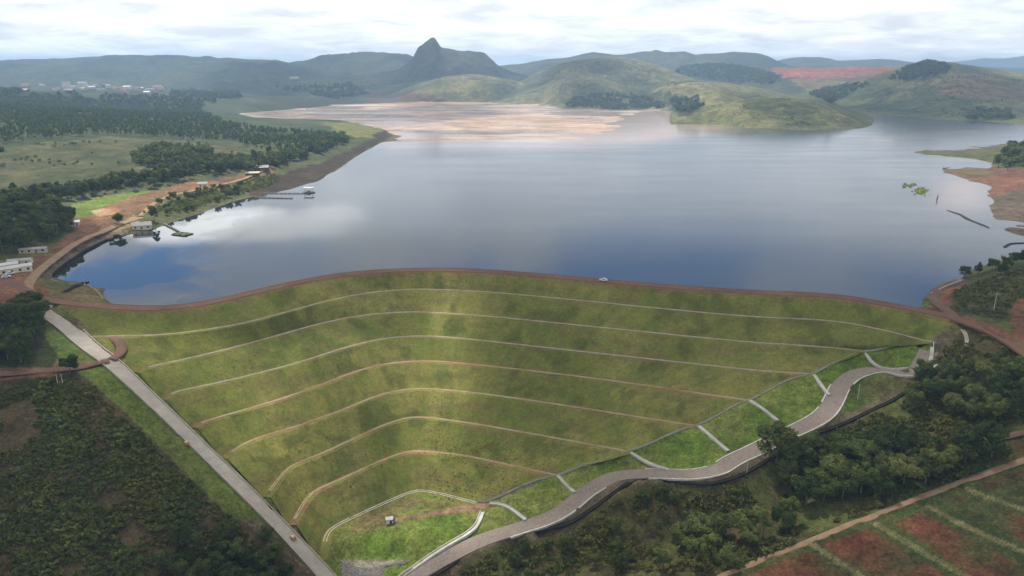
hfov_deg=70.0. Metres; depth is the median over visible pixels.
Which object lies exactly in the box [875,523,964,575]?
weed strip
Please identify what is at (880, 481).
broadleaf tree
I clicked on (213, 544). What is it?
broadleaf tree
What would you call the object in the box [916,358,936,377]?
broadleaf tree
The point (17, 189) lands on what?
broadleaf tree
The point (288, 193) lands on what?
floating walkway
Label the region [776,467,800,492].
broadleaf tree
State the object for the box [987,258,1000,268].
broadleaf tree
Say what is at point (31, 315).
broadleaf tree
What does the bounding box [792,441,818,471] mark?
broadleaf tree
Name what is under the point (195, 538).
broadleaf tree
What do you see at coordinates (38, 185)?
broadleaf tree
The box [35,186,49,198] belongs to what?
broadleaf tree
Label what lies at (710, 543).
broadleaf tree
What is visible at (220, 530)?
broadleaf tree
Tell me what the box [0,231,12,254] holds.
broadleaf tree
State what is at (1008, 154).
broadleaf tree
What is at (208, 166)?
broadleaf tree
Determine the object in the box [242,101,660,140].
tailings beach
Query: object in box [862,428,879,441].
broadleaf tree
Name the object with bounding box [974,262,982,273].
broadleaf tree
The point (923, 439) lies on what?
broadleaf tree
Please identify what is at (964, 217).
mud bar
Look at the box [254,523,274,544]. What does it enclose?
broadleaf tree
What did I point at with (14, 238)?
broadleaf tree
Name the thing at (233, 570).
broadleaf tree
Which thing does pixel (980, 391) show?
broadleaf tree
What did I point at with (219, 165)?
broadleaf tree
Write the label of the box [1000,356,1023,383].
broadleaf tree
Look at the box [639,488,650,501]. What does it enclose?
broadleaf tree
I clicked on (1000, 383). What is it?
broadleaf tree
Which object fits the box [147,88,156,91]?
village house
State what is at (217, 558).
broadleaf tree
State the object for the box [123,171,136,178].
broadleaf tree
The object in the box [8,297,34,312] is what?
broadleaf tree
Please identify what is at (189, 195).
broadleaf tree
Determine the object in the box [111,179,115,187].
broadleaf tree
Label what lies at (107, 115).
wood
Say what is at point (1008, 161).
broadleaf tree
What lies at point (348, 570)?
riprap
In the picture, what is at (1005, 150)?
broadleaf tree
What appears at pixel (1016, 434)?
dirt path
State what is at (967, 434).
broadleaf tree
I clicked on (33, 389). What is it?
scrub
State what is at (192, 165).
broadleaf tree
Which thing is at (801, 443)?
broadleaf tree
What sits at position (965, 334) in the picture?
drainage ditch
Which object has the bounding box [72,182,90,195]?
broadleaf tree
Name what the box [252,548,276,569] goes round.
broadleaf tree
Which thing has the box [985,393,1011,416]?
broadleaf tree
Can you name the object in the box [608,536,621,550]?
broadleaf tree
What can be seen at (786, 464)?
broadleaf tree
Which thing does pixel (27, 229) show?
broadleaf tree
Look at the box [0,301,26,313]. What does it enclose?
broadleaf tree
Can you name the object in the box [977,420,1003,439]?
broadleaf tree
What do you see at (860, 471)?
broadleaf tree
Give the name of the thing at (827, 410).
road
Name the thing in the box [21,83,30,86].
village house
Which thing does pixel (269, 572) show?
broadleaf tree
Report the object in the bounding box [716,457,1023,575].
dirt path
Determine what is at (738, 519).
broadleaf tree
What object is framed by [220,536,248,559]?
broadleaf tree
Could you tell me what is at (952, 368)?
broadleaf tree
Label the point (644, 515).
broadleaf tree
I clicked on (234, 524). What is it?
broadleaf tree
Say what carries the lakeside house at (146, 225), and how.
on the ground
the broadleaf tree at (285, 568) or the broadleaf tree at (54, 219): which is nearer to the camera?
the broadleaf tree at (285, 568)
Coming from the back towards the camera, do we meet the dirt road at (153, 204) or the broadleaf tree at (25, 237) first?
the dirt road at (153, 204)
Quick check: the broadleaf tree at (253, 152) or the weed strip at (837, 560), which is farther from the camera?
the broadleaf tree at (253, 152)
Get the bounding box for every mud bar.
[947,210,988,227]
[1003,242,1023,246]
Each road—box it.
[0,278,41,293]
[0,358,109,375]
[24,217,143,289]
[34,268,1023,356]
[109,336,126,359]
[138,171,262,215]
[401,348,937,575]
[928,279,964,320]
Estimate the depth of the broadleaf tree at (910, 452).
279.89 m
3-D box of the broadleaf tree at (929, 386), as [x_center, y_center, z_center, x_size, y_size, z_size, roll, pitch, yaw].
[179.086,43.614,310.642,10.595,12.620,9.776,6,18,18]
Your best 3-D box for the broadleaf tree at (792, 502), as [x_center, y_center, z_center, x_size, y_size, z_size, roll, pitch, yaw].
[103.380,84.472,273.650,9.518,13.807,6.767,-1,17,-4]
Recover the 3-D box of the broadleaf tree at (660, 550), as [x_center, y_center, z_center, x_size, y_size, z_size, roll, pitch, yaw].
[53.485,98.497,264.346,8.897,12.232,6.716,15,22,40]
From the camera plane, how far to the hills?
3078.93 m
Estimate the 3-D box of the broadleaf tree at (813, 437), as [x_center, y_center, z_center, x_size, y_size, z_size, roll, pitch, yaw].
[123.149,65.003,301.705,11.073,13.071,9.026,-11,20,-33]
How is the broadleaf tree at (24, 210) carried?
on the ground
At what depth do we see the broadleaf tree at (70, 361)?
316.36 m
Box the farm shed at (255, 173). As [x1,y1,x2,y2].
[245,171,259,175]
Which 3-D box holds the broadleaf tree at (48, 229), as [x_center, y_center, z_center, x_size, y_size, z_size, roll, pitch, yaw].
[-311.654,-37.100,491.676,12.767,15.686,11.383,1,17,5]
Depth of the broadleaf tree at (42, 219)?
497.57 m
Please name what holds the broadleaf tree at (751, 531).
on the ground
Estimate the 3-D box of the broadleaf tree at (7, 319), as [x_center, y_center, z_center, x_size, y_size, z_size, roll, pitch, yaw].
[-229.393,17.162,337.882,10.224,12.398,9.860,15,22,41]
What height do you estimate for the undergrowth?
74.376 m
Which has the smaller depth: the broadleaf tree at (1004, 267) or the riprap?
the riprap
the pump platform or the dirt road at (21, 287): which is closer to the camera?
the dirt road at (21, 287)
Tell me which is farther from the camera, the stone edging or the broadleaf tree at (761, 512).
the stone edging
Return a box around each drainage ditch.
[431,392,905,575]
[960,329,968,354]
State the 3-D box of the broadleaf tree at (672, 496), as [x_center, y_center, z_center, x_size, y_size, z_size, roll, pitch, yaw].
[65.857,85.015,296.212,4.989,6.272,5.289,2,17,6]
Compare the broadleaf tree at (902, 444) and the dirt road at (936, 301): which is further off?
the dirt road at (936, 301)
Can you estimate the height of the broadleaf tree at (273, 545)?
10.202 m
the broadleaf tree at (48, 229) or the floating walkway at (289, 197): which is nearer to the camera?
the broadleaf tree at (48, 229)
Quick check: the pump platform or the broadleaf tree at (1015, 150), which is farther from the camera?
the broadleaf tree at (1015, 150)
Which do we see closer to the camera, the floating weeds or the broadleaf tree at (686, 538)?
the broadleaf tree at (686, 538)
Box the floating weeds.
[902,182,929,195]
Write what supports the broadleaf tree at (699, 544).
on the ground
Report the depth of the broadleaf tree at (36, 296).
356.93 m
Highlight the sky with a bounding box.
[0,0,1023,65]
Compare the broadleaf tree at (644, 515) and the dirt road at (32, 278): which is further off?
the dirt road at (32, 278)
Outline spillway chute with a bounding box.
[42,303,336,575]
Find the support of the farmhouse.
on the ground
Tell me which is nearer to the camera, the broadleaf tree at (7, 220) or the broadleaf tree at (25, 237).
the broadleaf tree at (25, 237)
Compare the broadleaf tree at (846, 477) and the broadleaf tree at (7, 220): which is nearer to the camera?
the broadleaf tree at (846, 477)
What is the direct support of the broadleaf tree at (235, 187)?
on the ground
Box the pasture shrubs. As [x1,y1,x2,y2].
[0,62,1023,185]
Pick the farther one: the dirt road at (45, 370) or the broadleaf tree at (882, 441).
the dirt road at (45, 370)
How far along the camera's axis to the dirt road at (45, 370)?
318.32 m
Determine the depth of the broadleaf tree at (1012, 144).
977.99 m
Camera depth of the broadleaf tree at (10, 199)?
555.36 m
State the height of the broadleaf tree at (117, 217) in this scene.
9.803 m
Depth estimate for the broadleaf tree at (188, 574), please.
248.41 m
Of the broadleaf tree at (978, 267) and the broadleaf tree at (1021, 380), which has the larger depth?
the broadleaf tree at (978, 267)
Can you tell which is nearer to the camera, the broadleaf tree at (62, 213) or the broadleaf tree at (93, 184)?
the broadleaf tree at (62, 213)
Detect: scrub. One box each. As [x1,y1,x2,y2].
[0,374,295,575]
[143,173,279,212]
[950,266,1023,317]
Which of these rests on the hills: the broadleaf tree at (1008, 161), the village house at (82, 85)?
the village house at (82, 85)
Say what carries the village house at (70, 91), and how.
on the ground
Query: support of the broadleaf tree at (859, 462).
on the ground
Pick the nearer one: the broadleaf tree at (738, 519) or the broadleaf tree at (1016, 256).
the broadleaf tree at (738, 519)
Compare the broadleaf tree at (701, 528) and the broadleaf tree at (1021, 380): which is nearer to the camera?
the broadleaf tree at (701, 528)
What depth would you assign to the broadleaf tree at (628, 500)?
298.22 m
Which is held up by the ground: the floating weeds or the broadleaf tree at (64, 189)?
the broadleaf tree at (64, 189)
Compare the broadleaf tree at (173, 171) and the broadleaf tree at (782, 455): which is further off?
the broadleaf tree at (173, 171)
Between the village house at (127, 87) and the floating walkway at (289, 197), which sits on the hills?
the village house at (127, 87)
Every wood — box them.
[0,81,368,109]
[0,97,340,155]
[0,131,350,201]
[565,59,1015,118]
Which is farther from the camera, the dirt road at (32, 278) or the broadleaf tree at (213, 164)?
the broadleaf tree at (213, 164)
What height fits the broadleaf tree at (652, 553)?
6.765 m
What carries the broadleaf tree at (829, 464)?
on the ground
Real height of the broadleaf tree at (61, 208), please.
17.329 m
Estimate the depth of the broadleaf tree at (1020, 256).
427.62 m
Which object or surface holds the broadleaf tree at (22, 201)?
on the ground
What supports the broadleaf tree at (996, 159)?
on the ground
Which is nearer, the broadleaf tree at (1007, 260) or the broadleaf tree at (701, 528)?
the broadleaf tree at (701, 528)
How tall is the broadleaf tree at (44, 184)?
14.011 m
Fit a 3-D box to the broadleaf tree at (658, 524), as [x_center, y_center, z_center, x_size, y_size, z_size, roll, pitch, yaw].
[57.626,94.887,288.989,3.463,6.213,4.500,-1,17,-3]
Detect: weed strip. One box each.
[814,544,860,575]
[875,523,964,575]
[928,506,1021,551]
[965,488,1023,509]
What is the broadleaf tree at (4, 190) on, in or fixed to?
on the ground
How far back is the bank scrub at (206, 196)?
704.01 m
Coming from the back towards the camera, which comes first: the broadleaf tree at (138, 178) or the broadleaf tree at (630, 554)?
the broadleaf tree at (138, 178)
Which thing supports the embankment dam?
on the ground
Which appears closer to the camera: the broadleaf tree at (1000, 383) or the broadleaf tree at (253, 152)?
the broadleaf tree at (1000, 383)
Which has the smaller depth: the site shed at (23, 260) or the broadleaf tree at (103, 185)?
the site shed at (23, 260)
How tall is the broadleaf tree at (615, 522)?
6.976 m
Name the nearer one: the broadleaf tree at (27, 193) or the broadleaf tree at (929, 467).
the broadleaf tree at (929, 467)
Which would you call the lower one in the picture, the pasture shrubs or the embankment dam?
the embankment dam
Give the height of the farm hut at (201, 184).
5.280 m
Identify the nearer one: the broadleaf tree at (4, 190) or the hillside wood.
the broadleaf tree at (4, 190)
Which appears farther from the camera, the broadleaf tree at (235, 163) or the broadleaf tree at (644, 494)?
the broadleaf tree at (235, 163)
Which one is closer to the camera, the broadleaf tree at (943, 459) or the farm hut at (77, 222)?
the broadleaf tree at (943, 459)
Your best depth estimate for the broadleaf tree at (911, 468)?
271.00 m
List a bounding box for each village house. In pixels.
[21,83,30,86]
[61,81,69,86]
[65,89,74,93]
[77,82,87,88]
[119,89,128,92]
[122,85,132,89]
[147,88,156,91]
[152,85,163,89]
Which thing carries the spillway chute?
on the ground
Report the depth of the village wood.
2061.39 m
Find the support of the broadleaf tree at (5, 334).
on the ground
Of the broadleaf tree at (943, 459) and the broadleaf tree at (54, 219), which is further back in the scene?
the broadleaf tree at (54, 219)
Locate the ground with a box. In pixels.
[0,90,1023,575]
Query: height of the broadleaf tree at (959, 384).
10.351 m
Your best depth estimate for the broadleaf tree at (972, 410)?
292.18 m
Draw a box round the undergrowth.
[457,333,1023,575]
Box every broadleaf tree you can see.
[0,188,10,194]
[0,200,12,208]
[0,208,13,218]
[0,215,12,225]
[0,225,18,240]
[0,227,21,251]
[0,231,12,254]
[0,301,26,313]
[0,306,10,324]
[0,311,22,327]
[0,326,14,351]
[0,336,15,359]
[1,191,21,196]
[2,221,19,230]
[3,195,15,202]
[6,318,27,329]
[6,340,32,362]
[8,182,16,189]
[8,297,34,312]
[9,186,22,194]
[9,200,25,213]
[10,326,33,342]
[13,200,34,216]
[14,194,29,201]
[14,290,33,297]
[15,227,35,245]
[16,232,33,247]
[17,221,41,243]
[20,318,40,336]
[21,312,44,333]
[22,190,30,200]
[22,292,43,303]
[22,298,50,314]
[26,184,42,190]
[26,202,44,214]
[29,183,38,200]
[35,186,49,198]
[35,214,50,237]
[36,181,51,189]
[37,222,57,241]
[41,197,61,215]
[43,205,56,214]
[46,193,54,201]
[49,215,63,232]
[54,205,76,225]
[56,212,72,226]
[57,354,78,374]
[59,185,74,199]
[60,214,74,229]
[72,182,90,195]
[87,180,100,194]
[101,181,106,192]
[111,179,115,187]
[111,212,123,223]
[113,176,123,185]
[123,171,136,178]
[129,176,137,188]
[136,174,141,185]
[146,177,157,187]
[149,206,157,220]
[150,171,161,183]
[153,548,175,571]
[155,198,162,205]
[156,168,165,174]
[166,520,192,545]
[166,558,188,575]
[168,191,176,197]
[170,168,183,178]
[181,168,188,175]
[184,529,202,549]
[185,570,195,575]
[187,192,194,198]
[188,168,192,175]
[189,558,211,575]
[190,163,195,172]
[204,162,211,168]
[206,536,224,553]
[208,551,223,567]
[211,161,216,171]
[211,522,232,539]
[215,161,223,171]
[219,561,243,575]
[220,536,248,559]
[224,190,231,197]
[225,519,242,534]
[231,160,240,169]
[232,184,239,190]
[236,550,255,568]
[251,149,256,157]
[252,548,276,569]
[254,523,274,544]
[259,565,277,575]
[263,536,284,558]
[273,561,293,575]
[502,565,514,575]
[508,550,522,563]
[519,538,528,549]
[525,569,536,575]
[542,537,552,548]
[556,532,574,550]
[586,550,602,565]
[608,516,621,530]
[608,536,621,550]
[609,549,627,568]
[624,548,636,559]
[626,497,634,509]
[638,512,649,524]
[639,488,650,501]
[649,544,659,557]
[650,544,672,571]
[653,519,662,533]
[654,482,665,494]
[656,502,667,516]
[668,489,680,502]
[669,521,690,547]
[681,509,705,523]
[682,537,709,567]
[684,534,698,552]
[686,512,718,536]
[702,533,722,556]
[709,511,730,536]
[715,541,736,570]
[727,507,754,538]
[738,522,762,547]
[751,503,774,538]
[755,420,800,463]
[771,504,797,527]
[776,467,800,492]
[777,435,800,460]
[777,457,799,472]
[777,496,803,513]
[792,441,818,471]
[794,475,821,505]
[798,438,812,456]
[799,430,824,452]
[803,467,826,481]
[809,470,841,500]
[819,448,842,465]
[820,453,851,476]
[832,431,864,457]
[832,464,865,497]
[846,458,862,469]
[847,439,881,462]
[850,461,879,492]
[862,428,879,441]
[869,471,894,494]
[873,433,896,453]
[874,449,898,460]
[874,456,896,479]
[886,425,917,455]
[887,453,925,485]
[903,388,925,411]
[904,380,921,392]
[905,445,923,463]
[913,365,934,381]
[914,432,947,454]
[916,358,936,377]
[917,359,937,374]
[917,456,943,483]
[919,441,961,469]
[921,376,947,399]
[938,358,959,375]
[941,392,965,410]
[944,375,966,391]
[947,420,979,448]
[956,442,978,464]
[959,266,971,276]
[960,399,985,419]
[963,359,977,375]
[966,383,987,399]
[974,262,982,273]
[974,424,1012,459]
[975,359,998,383]
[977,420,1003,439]
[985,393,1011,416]
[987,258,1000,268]
[987,373,1018,399]
[992,154,1007,167]
[997,264,1009,274]
[999,152,1013,156]
[1000,148,1013,153]
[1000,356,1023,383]
[1001,157,1016,170]
[1001,255,1013,264]
[1007,142,1018,148]
[1008,146,1020,162]
[1011,252,1023,263]
[1017,376,1023,388]
[1018,252,1023,258]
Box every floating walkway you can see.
[163,223,179,231]
[255,196,292,198]
[267,192,307,193]
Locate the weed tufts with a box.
[67,275,932,521]
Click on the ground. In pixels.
(422, 526)
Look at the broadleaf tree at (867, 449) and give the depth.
285.10 m
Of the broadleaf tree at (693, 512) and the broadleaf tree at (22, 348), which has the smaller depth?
the broadleaf tree at (693, 512)
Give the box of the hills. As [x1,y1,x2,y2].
[0,37,1023,129]
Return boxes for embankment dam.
[60,271,960,575]
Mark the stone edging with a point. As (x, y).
(99, 293)
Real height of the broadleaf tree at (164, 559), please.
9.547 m
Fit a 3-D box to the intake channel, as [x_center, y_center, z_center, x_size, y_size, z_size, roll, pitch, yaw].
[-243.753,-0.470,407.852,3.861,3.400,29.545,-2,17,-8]
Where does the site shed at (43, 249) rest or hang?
on the ground
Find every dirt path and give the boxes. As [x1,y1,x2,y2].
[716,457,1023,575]
[1003,430,1023,438]
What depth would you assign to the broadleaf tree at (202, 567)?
252.06 m
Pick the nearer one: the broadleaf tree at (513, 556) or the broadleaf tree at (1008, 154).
the broadleaf tree at (513, 556)
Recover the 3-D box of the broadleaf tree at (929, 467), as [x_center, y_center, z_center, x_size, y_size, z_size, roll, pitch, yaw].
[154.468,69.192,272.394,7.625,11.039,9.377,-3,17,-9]
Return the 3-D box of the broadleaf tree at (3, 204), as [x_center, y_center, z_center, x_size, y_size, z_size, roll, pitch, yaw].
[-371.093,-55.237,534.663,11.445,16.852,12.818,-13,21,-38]
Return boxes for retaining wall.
[931,279,963,292]
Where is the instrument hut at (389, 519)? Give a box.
[385,516,392,523]
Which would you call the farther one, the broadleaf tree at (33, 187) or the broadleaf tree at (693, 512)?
the broadleaf tree at (33, 187)
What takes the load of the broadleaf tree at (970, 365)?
on the ground
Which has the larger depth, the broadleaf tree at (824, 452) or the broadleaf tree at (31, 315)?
the broadleaf tree at (31, 315)
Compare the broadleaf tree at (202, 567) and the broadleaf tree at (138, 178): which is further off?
the broadleaf tree at (138, 178)
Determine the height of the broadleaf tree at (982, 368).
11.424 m
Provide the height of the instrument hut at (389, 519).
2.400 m
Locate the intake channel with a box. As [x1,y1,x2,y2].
[61,281,88,292]
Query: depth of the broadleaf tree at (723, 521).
275.42 m
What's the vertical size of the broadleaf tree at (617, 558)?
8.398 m
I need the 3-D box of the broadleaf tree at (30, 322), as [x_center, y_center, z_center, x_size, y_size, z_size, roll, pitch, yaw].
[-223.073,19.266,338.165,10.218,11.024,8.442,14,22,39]
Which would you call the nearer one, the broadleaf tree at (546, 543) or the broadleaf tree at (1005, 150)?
the broadleaf tree at (546, 543)
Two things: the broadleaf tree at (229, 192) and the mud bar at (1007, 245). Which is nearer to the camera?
the mud bar at (1007, 245)
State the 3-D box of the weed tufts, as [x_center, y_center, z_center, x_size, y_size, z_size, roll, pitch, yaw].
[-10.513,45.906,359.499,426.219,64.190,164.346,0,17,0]
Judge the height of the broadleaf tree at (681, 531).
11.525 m
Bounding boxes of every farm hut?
[68,220,79,225]
[198,182,207,186]
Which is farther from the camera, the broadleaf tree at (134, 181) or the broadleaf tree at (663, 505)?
the broadleaf tree at (134, 181)
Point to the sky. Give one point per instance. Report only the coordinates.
(508, 32)
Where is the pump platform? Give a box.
[302,187,314,192]
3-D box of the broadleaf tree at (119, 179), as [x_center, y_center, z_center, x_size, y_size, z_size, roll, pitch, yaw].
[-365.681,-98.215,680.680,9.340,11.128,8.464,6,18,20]
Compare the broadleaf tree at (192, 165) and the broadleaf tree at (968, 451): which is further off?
the broadleaf tree at (192, 165)
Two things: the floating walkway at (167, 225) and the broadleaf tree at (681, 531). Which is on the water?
the floating walkway at (167, 225)
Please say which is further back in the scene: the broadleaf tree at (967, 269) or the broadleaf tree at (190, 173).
the broadleaf tree at (190, 173)
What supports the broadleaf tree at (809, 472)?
on the ground
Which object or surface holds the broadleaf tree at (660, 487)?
on the ground
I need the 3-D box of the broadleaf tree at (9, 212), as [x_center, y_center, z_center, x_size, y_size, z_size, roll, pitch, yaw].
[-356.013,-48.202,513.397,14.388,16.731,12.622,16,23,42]
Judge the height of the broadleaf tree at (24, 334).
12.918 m
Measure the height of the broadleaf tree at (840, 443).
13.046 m
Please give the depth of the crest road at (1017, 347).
385.97 m
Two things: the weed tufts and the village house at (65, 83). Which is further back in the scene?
the village house at (65, 83)
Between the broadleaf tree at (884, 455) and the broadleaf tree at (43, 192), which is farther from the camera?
the broadleaf tree at (43, 192)
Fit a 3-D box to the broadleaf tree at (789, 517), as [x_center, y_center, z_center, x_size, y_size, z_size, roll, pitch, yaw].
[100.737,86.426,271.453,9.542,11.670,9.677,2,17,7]
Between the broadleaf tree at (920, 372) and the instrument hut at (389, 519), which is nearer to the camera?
the instrument hut at (389, 519)
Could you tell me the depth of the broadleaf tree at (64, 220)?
521.28 m
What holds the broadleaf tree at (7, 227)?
on the ground
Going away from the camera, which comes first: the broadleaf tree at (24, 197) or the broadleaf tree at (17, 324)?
the broadleaf tree at (17, 324)
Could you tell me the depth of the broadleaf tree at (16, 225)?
484.04 m
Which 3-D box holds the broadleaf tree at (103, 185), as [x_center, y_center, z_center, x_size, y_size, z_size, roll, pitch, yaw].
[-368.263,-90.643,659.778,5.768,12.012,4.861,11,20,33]
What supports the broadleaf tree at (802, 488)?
on the ground
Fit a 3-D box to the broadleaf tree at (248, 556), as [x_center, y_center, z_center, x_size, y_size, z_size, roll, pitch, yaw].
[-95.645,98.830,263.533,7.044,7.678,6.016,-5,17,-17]
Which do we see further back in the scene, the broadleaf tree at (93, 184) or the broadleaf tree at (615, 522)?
the broadleaf tree at (93, 184)
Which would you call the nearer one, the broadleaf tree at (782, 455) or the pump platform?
the broadleaf tree at (782, 455)
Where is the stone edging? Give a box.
[89,286,103,298]
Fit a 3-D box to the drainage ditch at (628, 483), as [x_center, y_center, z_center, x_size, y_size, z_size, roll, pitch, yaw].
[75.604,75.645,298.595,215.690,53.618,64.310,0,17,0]
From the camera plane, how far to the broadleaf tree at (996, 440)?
270.44 m
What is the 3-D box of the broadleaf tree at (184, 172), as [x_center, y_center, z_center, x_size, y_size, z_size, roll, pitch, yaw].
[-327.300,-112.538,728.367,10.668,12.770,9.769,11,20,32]
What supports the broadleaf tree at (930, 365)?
on the ground
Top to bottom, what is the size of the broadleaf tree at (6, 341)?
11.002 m
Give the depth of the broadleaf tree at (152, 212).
576.58 m
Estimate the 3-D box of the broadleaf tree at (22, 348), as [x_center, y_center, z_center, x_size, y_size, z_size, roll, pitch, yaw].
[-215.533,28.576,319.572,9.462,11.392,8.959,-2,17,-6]
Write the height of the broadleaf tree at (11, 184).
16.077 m
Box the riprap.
[339,560,407,575]
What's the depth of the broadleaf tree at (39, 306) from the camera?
348.47 m
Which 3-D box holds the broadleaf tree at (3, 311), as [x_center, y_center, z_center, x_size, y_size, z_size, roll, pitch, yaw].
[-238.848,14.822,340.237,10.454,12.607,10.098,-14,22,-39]
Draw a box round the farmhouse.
[253,165,269,171]
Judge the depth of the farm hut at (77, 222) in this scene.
540.35 m
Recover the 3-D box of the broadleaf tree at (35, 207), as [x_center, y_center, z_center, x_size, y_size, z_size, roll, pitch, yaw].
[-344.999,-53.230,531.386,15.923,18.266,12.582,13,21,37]
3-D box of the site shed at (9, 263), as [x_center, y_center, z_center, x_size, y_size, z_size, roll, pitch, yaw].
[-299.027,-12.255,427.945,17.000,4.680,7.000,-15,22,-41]
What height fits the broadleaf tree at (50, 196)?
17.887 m
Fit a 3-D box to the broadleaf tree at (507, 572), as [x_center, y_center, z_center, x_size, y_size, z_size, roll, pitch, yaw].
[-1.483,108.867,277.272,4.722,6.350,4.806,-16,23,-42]
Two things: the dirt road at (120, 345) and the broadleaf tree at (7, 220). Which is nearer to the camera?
the dirt road at (120, 345)
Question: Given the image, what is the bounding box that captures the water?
[52,104,1023,306]
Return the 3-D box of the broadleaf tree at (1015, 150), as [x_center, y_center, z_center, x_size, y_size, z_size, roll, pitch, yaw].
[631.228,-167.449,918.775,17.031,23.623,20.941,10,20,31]
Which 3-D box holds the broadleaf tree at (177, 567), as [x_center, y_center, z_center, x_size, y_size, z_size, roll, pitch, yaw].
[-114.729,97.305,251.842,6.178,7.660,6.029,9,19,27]
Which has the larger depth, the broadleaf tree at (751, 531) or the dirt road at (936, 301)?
the dirt road at (936, 301)
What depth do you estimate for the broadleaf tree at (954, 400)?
298.73 m
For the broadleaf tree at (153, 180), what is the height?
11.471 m
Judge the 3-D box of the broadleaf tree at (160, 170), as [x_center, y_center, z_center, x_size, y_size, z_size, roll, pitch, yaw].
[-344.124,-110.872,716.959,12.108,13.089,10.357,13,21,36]
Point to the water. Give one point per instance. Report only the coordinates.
(652, 196)
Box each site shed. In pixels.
[0,261,18,266]
[0,262,32,274]
[6,257,33,263]
[17,246,47,253]
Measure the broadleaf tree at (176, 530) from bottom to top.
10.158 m
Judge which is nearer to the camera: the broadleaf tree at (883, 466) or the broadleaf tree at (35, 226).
the broadleaf tree at (883, 466)
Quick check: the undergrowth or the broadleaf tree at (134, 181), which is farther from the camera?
the broadleaf tree at (134, 181)
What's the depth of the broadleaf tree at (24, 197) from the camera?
561.21 m
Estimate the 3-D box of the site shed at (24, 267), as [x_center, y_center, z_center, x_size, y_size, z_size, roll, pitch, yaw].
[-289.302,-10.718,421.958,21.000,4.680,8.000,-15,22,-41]
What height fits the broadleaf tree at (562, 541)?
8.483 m
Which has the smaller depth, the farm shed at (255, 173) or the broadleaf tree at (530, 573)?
the broadleaf tree at (530, 573)
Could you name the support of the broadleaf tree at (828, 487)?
on the ground
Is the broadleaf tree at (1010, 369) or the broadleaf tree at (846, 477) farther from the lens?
the broadleaf tree at (1010, 369)
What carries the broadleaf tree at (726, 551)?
on the ground
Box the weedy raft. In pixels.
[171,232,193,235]
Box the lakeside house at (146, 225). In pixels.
[131,221,151,229]
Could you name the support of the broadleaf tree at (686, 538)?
on the ground
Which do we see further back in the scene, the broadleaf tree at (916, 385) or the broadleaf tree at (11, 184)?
the broadleaf tree at (11, 184)
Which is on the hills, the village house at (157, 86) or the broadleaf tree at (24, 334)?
the village house at (157, 86)
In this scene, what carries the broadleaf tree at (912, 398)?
on the ground
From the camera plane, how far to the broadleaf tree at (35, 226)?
485.95 m
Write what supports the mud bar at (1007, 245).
in the water
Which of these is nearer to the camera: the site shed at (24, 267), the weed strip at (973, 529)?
the weed strip at (973, 529)
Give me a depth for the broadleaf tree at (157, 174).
697.63 m
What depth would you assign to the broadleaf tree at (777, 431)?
293.15 m
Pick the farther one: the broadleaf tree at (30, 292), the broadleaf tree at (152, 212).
the broadleaf tree at (152, 212)
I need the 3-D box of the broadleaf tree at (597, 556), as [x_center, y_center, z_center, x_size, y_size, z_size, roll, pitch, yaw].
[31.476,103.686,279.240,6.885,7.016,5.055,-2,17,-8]
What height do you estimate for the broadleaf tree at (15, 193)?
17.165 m
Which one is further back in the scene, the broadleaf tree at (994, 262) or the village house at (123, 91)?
the village house at (123, 91)
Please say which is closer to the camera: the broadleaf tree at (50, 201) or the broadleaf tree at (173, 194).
the broadleaf tree at (50, 201)
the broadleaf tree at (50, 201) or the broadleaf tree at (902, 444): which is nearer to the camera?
the broadleaf tree at (902, 444)
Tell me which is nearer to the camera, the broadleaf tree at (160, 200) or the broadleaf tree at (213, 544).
the broadleaf tree at (213, 544)
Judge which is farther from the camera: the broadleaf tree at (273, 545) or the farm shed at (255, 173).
the farm shed at (255, 173)
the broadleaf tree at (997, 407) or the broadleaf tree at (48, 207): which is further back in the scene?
the broadleaf tree at (48, 207)
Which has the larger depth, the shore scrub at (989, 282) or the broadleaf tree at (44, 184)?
the broadleaf tree at (44, 184)
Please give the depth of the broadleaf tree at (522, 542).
287.81 m
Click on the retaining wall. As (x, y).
(955, 283)
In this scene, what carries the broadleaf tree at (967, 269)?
on the ground

